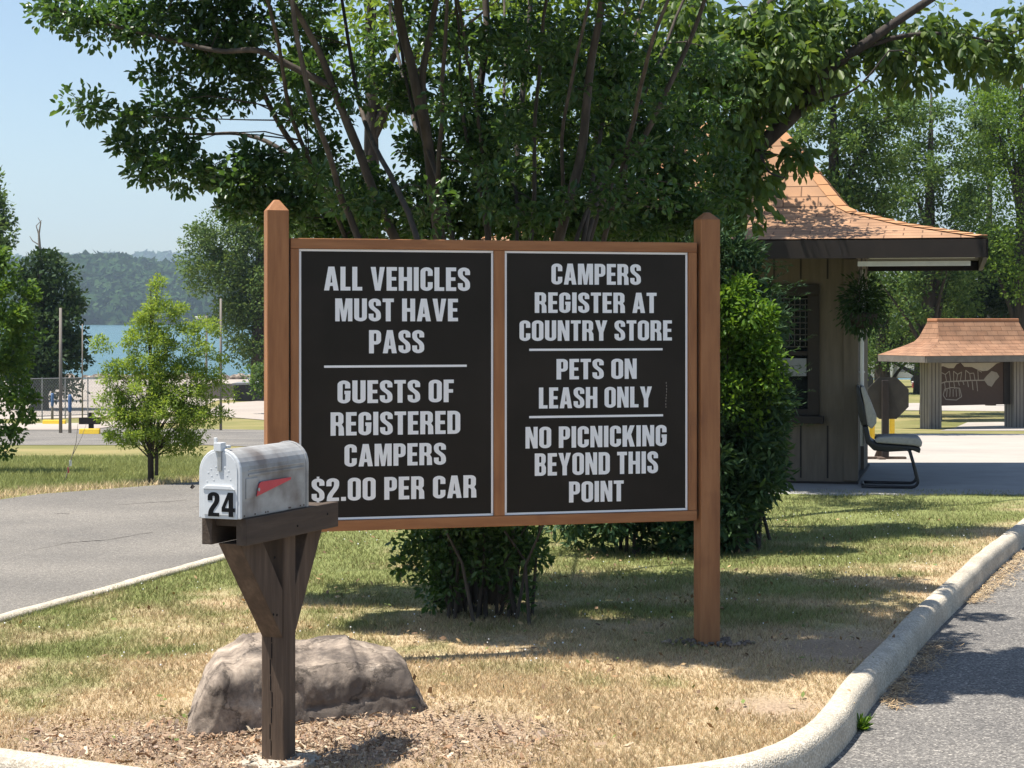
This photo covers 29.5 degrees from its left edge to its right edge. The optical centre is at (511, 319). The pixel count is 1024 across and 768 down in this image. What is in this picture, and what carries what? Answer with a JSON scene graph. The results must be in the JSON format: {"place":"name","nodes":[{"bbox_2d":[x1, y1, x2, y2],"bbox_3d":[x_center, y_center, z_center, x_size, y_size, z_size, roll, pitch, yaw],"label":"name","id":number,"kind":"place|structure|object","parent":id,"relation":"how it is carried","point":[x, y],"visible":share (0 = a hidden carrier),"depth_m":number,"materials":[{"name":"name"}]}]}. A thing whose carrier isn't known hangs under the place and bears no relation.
{"place":"outdoors","nodes":[
{"label":"outdoors","id":0,"kind":"place"},
{"bbox_2d":[0,418,170,429],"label":"path","id":1,"kind":"structure","parent":0,"point":[38,426],"depth_m":52.82,"materials":[{"name":"beige concrete"}]},
{"bbox_2d":[42,420,65,423],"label":"wheel stop","id":2,"kind":"object","parent":1,"relation":"on","point":[52,421],"visible":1,"depth_m":54.46,"materials":[{"name":"yellow paint"}]},
{"bbox_2d":[0,482,231,613],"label":"road","id":3,"kind":"structure","parent":0,"point":[29,574],"depth_m":14.28,"materials":[{"name":"grey asphalt"}]},
{"bbox_2d":[0,532,323,622],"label":"kerb","id":4,"kind":"structure","parent":3,"relation":"on","point":[81,596],"depth_m":10.75,"materials":[{"name":"concrete"}]},
{"bbox_2d":[0,518,1023,767],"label":"kerb","id":5,"kind":"structure","parent":3,"relation":"on","point":[824,736],"depth_m":7.95,"materials":[{"name":"concrete"}]},
{"bbox_2d":[0,379,249,418],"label":"parking lot","id":6,"kind":"structure","parent":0,"point":[79,407],"depth_m":74.63,"materials":[{"name":"grey concrete"}]},
{"bbox_2d":[0,427,263,445],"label":"road","id":7,"kind":"structure","parent":0,"point":[237,437],"depth_m":41.41,"materials":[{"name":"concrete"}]},
{"bbox_2d":[79,429,100,433],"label":"wheel stop","id":8,"kind":"object","parent":7,"relation":"on","point":[92,431],"visible":0.83,"depth_m":44.94,"materials":[{"name":"yellow paint"}]},
{"bbox_2d":[70,317,251,324],"bbox_3d":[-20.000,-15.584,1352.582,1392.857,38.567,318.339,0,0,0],"label":"hill","id":9,"kind":"structure","parent":0,"point":[108,321],"depth_m":1212.42,"materials":[{"name":"green plant"}]},
{"bbox_2d":[0,249,249,324],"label":"forest","id":10,"kind":"object","parent":9,"relation":"on","point":[115,284],"visible":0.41,"depth_m":1288.06,"materials":[{"name":"green plant"}]},
{"bbox_2d":[211,401,263,419],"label":"path","id":11,"kind":"structure","parent":0,"point":[252,410],"depth_m":65.89,"materials":[{"name":"beige concrete"}]},
{"bbox_2d":[1,325,910,379],"bbox_3d":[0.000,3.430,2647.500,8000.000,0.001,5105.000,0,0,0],"label":"lake water","id":12,"kind":"structure","parent":0,"point":[114,333],"depth_m":214.59,"materials":[{"name":"teal liquid"}]},
{"bbox_2d":[0,488,1023,767],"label":"lawn","id":13,"kind":"structure","parent":0,"point":[818,644],"depth_m":9.10,"materials":[{"name":"plant"}]},
{"bbox_2d":[199,438,337,767],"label":"mailbox","id":14,"kind":"object","parent":13,"relation":"on","point":[264,514],"visible":1,"depth_m":6.54,"materials":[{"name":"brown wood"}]},
{"bbox_2d":[199,449,241,519],"bbox_3d":[-0.944,0.530,6.279,0.155,0.227,0.023,0,0,22],"label":"door","id":15,"kind":"structure","parent":14,"relation":"in","point":[220,472],"depth_m":6.27,"materials":[{"name":"grey paint"}]},
{"bbox_2d":[186,632,427,738],"bbox_3d":[-0.777,1.422,7.362,0.913,0.422,0.616,0,0,-11],"label":"boulder","id":16,"kind":"object","parent":13,"relation":"on","point":[337,677],"visible":0.49,"depth_m":7.21,"materials":[{"name":"stone"}]},
{"bbox_2d":[19,0,751,612],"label":"flowering tree","id":17,"kind":"object","parent":13,"relation":"on","point":[257,180],"visible":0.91,"depth_m":10.27,"materials":[{"name":"green plant"}]},
{"bbox_2d":[0,686,779,767],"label":"bark chips","id":18,"kind":"object","parent":13,"relation":"on","point":[240,743],"visible":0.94,"depth_m":6.87,"materials":[{"name":"brown wood"}]},
{"bbox_2d":[385,525,555,623],"bbox_3d":[-0.215,1.154,9.866,0.879,0.811,0.623,0,0,0],"label":"shrub","id":19,"kind":"object","parent":13,"relation":"on","point":[513,549],"visible":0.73,"depth_m":9.82,"materials":[{"name":"green plant"}]},
{"bbox_2d":[4,511,967,667],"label":"clover flowers","id":20,"kind":"object","parent":13,"relation":"on","point":[560,604],"visible":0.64,"depth_m":10.18,"materials":[{"name":"white plant"}]},
{"bbox_2d":[264,200,719,645],"bbox_3d":[-0.062,0.563,8.790,2.110,2.173,0.096,0,0,-16],"label":"information sign","id":21,"kind":"object","parent":13,"relation":"on","point":[417,384],"visible":1,"depth_m":8.76,"materials":[{"name":"brown wood"}]},
{"bbox_2d":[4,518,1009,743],"bbox_3d":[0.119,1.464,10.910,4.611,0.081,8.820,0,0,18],"label":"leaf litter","id":22,"kind":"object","parent":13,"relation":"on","point":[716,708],"visible":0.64,"depth_m":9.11,"materials":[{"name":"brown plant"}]},
{"bbox_2d":[532,190,760,556],"bbox_3d":[0.814,0.382,12.566,1.443,2.511,1.134,0,0,37],"label":"juniper bush","id":23,"kind":"object","parent":13,"relation":"on","point":[664,539],"visible":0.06,"depth_m":12.46,"materials":[{"name":"green plant"}]},
{"bbox_2d":[661,636,755,647],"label":"gravel","id":24,"kind":"structure","parent":13,"relation":"on","point":[727,641],"depth_m":8.98,"materials":[{"name":"stone"}]},
{"bbox_2d":[680,211,817,543],"bbox_3d":[1.422,0.397,13.121,1.338,2.340,1.706,0,0,0],"label":"juniper bush","id":25,"kind":"object","parent":13,"relation":"on","point":[743,256],"visible":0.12,"depth_m":13.20,"materials":[{"name":"green plant"}]},
{"bbox_2d":[720,270,798,553],"bbox_3d":[1.480,0.614,12.605,0.755,1.880,0.624,0,0,0],"label":"broadleaf bush","id":26,"kind":"object","parent":13,"relation":"on","point":[741,333],"visible":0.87,"depth_m":12.52,"materials":[{"name":"green plant"}]},
{"bbox_2d":[720,357,800,550],"bbox_3d":[1.460,0.885,12.684,0.882,1.340,0.904,0,0,0],"label":"juniper bush","id":27,"kind":"object","parent":13,"relation":"on","point":[750,464],"visible":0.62,"depth_m":12.56,"materials":[{"name":"green plant"}]},
{"bbox_2d":[609,0,1023,527],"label":"broadleaf tree","id":28,"kind":"object","parent":13,"relation":"on","point":[798,60],"visible":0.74,"depth_m":13.55,"materials":[{"name":"green plant"}]},
{"bbox_2d":[0,380,1023,498],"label":"ground","id":29,"kind":"structure","parent":0,"point":[907,421],"depth_m":52.06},
{"bbox_2d":[0,164,21,278],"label":"broadleaf tree","id":30,"kind":"object","parent":29,"relation":"on","point":[6,224],"visible":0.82,"depth_m":74.67,"materials":[{"name":"green plant"}]},
{"bbox_2d":[0,245,48,461],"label":"broadleaf tree","id":31,"kind":"object","parent":29,"relation":"on","point":[12,319],"visible":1,"depth_m":22.89,"materials":[{"name":"green plant"}]},
{"bbox_2d":[0,218,95,409],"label":"broadleaf tree","id":32,"kind":"object","parent":29,"relation":"on","point":[46,312],"visible":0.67,"depth_m":65.47,"materials":[{"name":"green plant"}]},
{"bbox_2d":[51,393,53,419],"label":"meter post","id":33,"kind":"object","parent":29,"relation":"on","point":[52,406],"visible":0.91,"depth_m":56.04,"materials":[{"name":"blue metal"}]},
{"bbox_2d":[59,308,61,432],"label":"utility pole","id":34,"kind":"object","parent":29,"relation":"on","point":[60,370],"visible":0.79,"depth_m":46.00,"materials":[{"name":"grey wood"}]},
{"bbox_2d":[68,394,71,432],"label":"meter post","id":35,"kind":"object","parent":29,"relation":"on","point":[69,411],"visible":0.91,"depth_m":46.00,"materials":[{"name":"blue metal"}]},
{"bbox_2d":[82,324,82,417],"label":"thin pole","id":36,"kind":"object","parent":29,"relation":"on","point":[82,370],"visible":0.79,"depth_m":58.36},
{"bbox_2d":[79,412,100,428],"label":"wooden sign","id":37,"kind":"object","parent":29,"relation":"on","point":[90,422],"visible":0.68,"depth_m":47.01,"materials":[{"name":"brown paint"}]},
{"bbox_2d":[18,376,163,418],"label":"wire fence","id":38,"kind":"object","parent":29,"relation":"on","point":[87,395],"visible":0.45,"depth_m":58.65,"materials":[{"name":"grey metal"}]},
{"bbox_2d":[0,453,204,498],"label":"grass","id":39,"kind":"structure","parent":29,"relation":"on","point":[47,474],"depth_m":22.29,"materials":[{"name":"green plant"}]},
{"bbox_2d":[0,373,249,378],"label":"shore rubble","id":40,"kind":"object","parent":29,"relation":"on","point":[235,376],"visible":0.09,"depth_m":110.98,"materials":[{"name":"stone"}]},
{"bbox_2d":[88,272,242,483],"bbox_3d":[-3.600,0.703,20.178,1.638,2.411,0.868,0,0,0],"label":"young tree","id":41,"kind":"object","parent":29,"relation":"on","point":[155,404],"visible":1,"depth_m":20.14,"materials":[{"name":"green plant"}]},
{"bbox_2d":[195,316,207,418],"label":"lamp post","id":42,"kind":"object","parent":29,"relation":"on","point":[206,339],"visible":0.34,"depth_m":58.36,"materials":[{"name":"metal"}]},
{"bbox_2d":[195,383,233,398],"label":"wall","id":43,"kind":"structure","parent":29,"relation":"on","point":[215,392],"depth_m":78.14,"materials":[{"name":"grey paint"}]},
{"bbox_2d":[219,299,221,429],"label":"utility pole","id":44,"kind":"object","parent":29,"relation":"on","point":[220,425],"visible":0.64,"depth_m":49.36,"materials":[{"name":"grey wood"}]},
{"bbox_2d":[172,205,316,379],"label":"broadleaf tree","id":45,"kind":"object","parent":29,"relation":"on","point":[251,281],"visible":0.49,"depth_m":83.47,"materials":[{"name":"green plant"}]},
{"bbox_2d":[232,381,263,400],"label":"container","id":46,"kind":"object","parent":29,"relation":"on","point":[243,387],"visible":0.33,"depth_m":75.18,"materials":[{"name":"metal"}]},
{"bbox_2d":[238,356,263,399],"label":"broadleaf tree","id":47,"kind":"object","parent":29,"relation":"on","point":[258,368],"visible":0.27,"depth_m":61.96,"materials":[{"name":"green plant"}]},
{"bbox_2d":[264,0,547,238],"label":"broadleaf tree","id":48,"kind":"object","parent":29,"relation":"on","point":[377,118],"visible":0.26,"depth_m":21.93,"materials":[{"name":"green plant"}]},
{"bbox_2d":[456,0,722,230],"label":"broadleaf tree","id":49,"kind":"object","parent":29,"relation":"on","point":[568,5],"visible":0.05,"depth_m":23.70,"materials":[{"name":"green plant"}]},
{"bbox_2d":[787,81,936,281],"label":"broadleaf tree","id":50,"kind":"object","parent":29,"relation":"on","point":[850,190],"visible":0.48,"depth_m":43.59,"materials":[{"name":"green plant"}]},
{"bbox_2d":[868,359,892,387],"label":"camper trailer","id":51,"kind":"object","parent":29,"relation":"on","point":[870,381],"visible":0.08,"depth_m":93.69,"materials":[{"name":"white"}]},
{"bbox_2d":[892,362,913,382],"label":"camper trailer","id":52,"kind":"object","parent":29,"relation":"on","point":[902,374],"visible":0.08,"depth_m":94.48,"materials":[{"name":"white"}]},
{"bbox_2d":[868,303,956,393],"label":"broadleaf tree","id":53,"kind":"object","parent":29,"relation":"on","point":[916,385],"visible":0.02,"depth_m":84.75,"materials":[{"name":"green plant"}]},
{"bbox_2d":[868,271,978,381],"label":"broadleaf tree","id":54,"kind":"object","parent":29,"relation":"on","point":[880,346],"visible":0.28,"depth_m":59.80,"materials":[{"name":"green plant"}]},
{"bbox_2d":[874,93,1013,338],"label":"broadleaf tree","id":55,"kind":"object","parent":29,"relation":"on","point":[932,293],"visible":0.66,"depth_m":56.72,"materials":[{"name":"green plant"}]},
{"bbox_2d":[878,318,1023,428],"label":"map shelter","id":56,"kind":"object","parent":29,"relation":"on","point":[970,361],"visible":0.94,"depth_m":51.65,"materials":[{"name":"orange wood"}]},
{"bbox_2d":[919,223,1014,413],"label":"broadleaf tree","id":57,"kind":"object","parent":29,"relation":"on","point":[995,304],"visible":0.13,"depth_m":61.26,"materials":[{"name":"green plant"}]},
{"bbox_2d":[951,23,1013,405],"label":"pine tree","id":58,"kind":"object","parent":29,"relation":"on","point":[977,75],"visible":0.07,"depth_m":69.92,"materials":[{"name":"green plant"}]},
{"bbox_2d":[943,71,1023,329],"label":"broadleaf tree","id":59,"kind":"object","parent":29,"relation":"on","point":[998,143],"visible":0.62,"depth_m":59.55,"materials":[{"name":"green plant"}]},
{"bbox_2d":[0,0,1023,281],"label":"sky","id":60,"kind":"structure","parent":0,"point":[59,175],"materials":[{"name":"blue"}]},
{"bbox_2d":[779,463,1023,495],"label":"pavement","id":61,"kind":"structure","parent":0,"point":[970,477],"depth_m":18.22,"materials":[{"name":"concrete"}]},
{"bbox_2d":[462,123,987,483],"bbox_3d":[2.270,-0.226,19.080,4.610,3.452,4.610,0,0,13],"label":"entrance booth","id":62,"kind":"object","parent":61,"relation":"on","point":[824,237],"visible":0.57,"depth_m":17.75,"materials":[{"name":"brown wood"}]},
{"bbox_2d":[723,284,823,423],"bbox_3d":[2.350,0.315,17.866,1.020,1.270,0.150,0,0,13],"label":"window","id":63,"kind":"structure","parent":62,"relation":"in","point":[808,413],"depth_m":17.79,"materials":[{"name":"brown paint"}]},
{"bbox_2d":[828,258,893,343],"bbox_3d":[3.086,-0.198,17.093,0.525,0.846,0.514,0,0,-33],"label":"hanging plant","id":64,"kind":"object","parent":62,"relation":"hanging from","point":[857,317],"visible":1,"depth_m":17.03,"materials":[{"name":"green plant"}]},
{"bbox_2d":[859,275,864,470],"bbox_3d":[3.337,0.500,18.654,0.112,1.940,1.030,0,0,13],"label":"door","id":65,"kind":"structure","parent":62,"relation":"in","point":[859,275],"depth_m":18.90,"materials":[{"name":"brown paint"}]},
{"bbox_2d":[856,385,921,488],"bbox_3d":[3.381,1.045,17.451,0.577,0.905,0.487,0,0,10],"label":"office chair","id":66,"kind":"object","parent":61,"relation":"on","point":[895,442],"visible":1,"depth_m":17.26,"materials":[{"name":"grey fabric"}]},
{"bbox_2d":[825,547,1023,767],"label":"road","id":67,"kind":"structure","parent":0,"point":[968,712],"depth_m":8.18,"materials":[{"name":"grey asphalt"}]},
{"bbox_2d":[857,713,875,729],"bbox_3d":[1.367,1.581,7.665,0.112,0.083,0.122,0,0,-42],"label":"weed","id":68,"kind":"object","parent":67,"relation":"on","point":[864,723],"visible":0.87,"depth_m":7.65,"materials":[{"name":"green plant"}]},
{"bbox_2d":[878,550,1023,710],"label":"straw litter","id":69,"kind":"object","parent":67,"relation":"on","point":[899,683],"visible":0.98,"depth_m":9.35,"materials":[{"name":"beige plant"}]},
{"bbox_2d":[868,434,1023,462],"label":"road","id":70,"kind":"structure","parent":0,"point":[971,448],"depth_m":32.09,"materials":[{"name":"grey concrete"}]},
{"bbox_2d":[869,426,874,438],"bbox_3d":[7.410,2.005,40.000,0.110,0.930,0.107,0,0,0],"label":"bollard","id":71,"kind":"object","parent":70,"relation":"on","point":[872,432],"depth_m":39.95,"materials":[{"name":"yellow metal"}]},
{"bbox_2d":[868,377,908,459],"bbox_3d":[5.370,1.433,27.880,0.687,1.200,0.360,0,0,0],"label":"stop sign","id":72,"kind":"object","parent":70,"relation":"on","point":[889,397],"visible":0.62,"depth_m":28.00,"materials":[{"name":"grey metal"}]},
{"bbox_2d":[889,419,894,433],"bbox_3d":[7.819,2.005,40.000,0.110,0.930,0.107,0,0,0],"label":"bollard","id":73,"kind":"object","parent":70,"relation":"on","point":[891,426],"depth_m":39.96,"materials":[{"name":"yellow paint"}]},
{"bbox_2d":[906,403,1003,410],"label":"path","id":74,"kind":"structure","parent":0,"point":[915,406],"depth_m":67.91,"materials":[{"name":"beige concrete"}]},
{"bbox_2d":[940,422,1023,430],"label":"path","id":75,"kind":"structure","parent":0,"point":[983,426],"depth_m":52.39,"materials":[{"name":"beige concrete"}]},
{"bbox_3d":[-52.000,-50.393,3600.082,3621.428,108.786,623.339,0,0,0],"label":"hill","id":76,"kind":"structure","parent":0,"visible":0},
{"bbox_2d":[11,249,254,261],"bbox_3d":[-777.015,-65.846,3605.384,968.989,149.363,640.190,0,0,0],"label":"forest","id":77,"kind":"object","parent":76,"relation":"on","point":[160,256],"visible":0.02,"depth_m":3771.67,"materials":[{"name":"green plant"}]}
]}

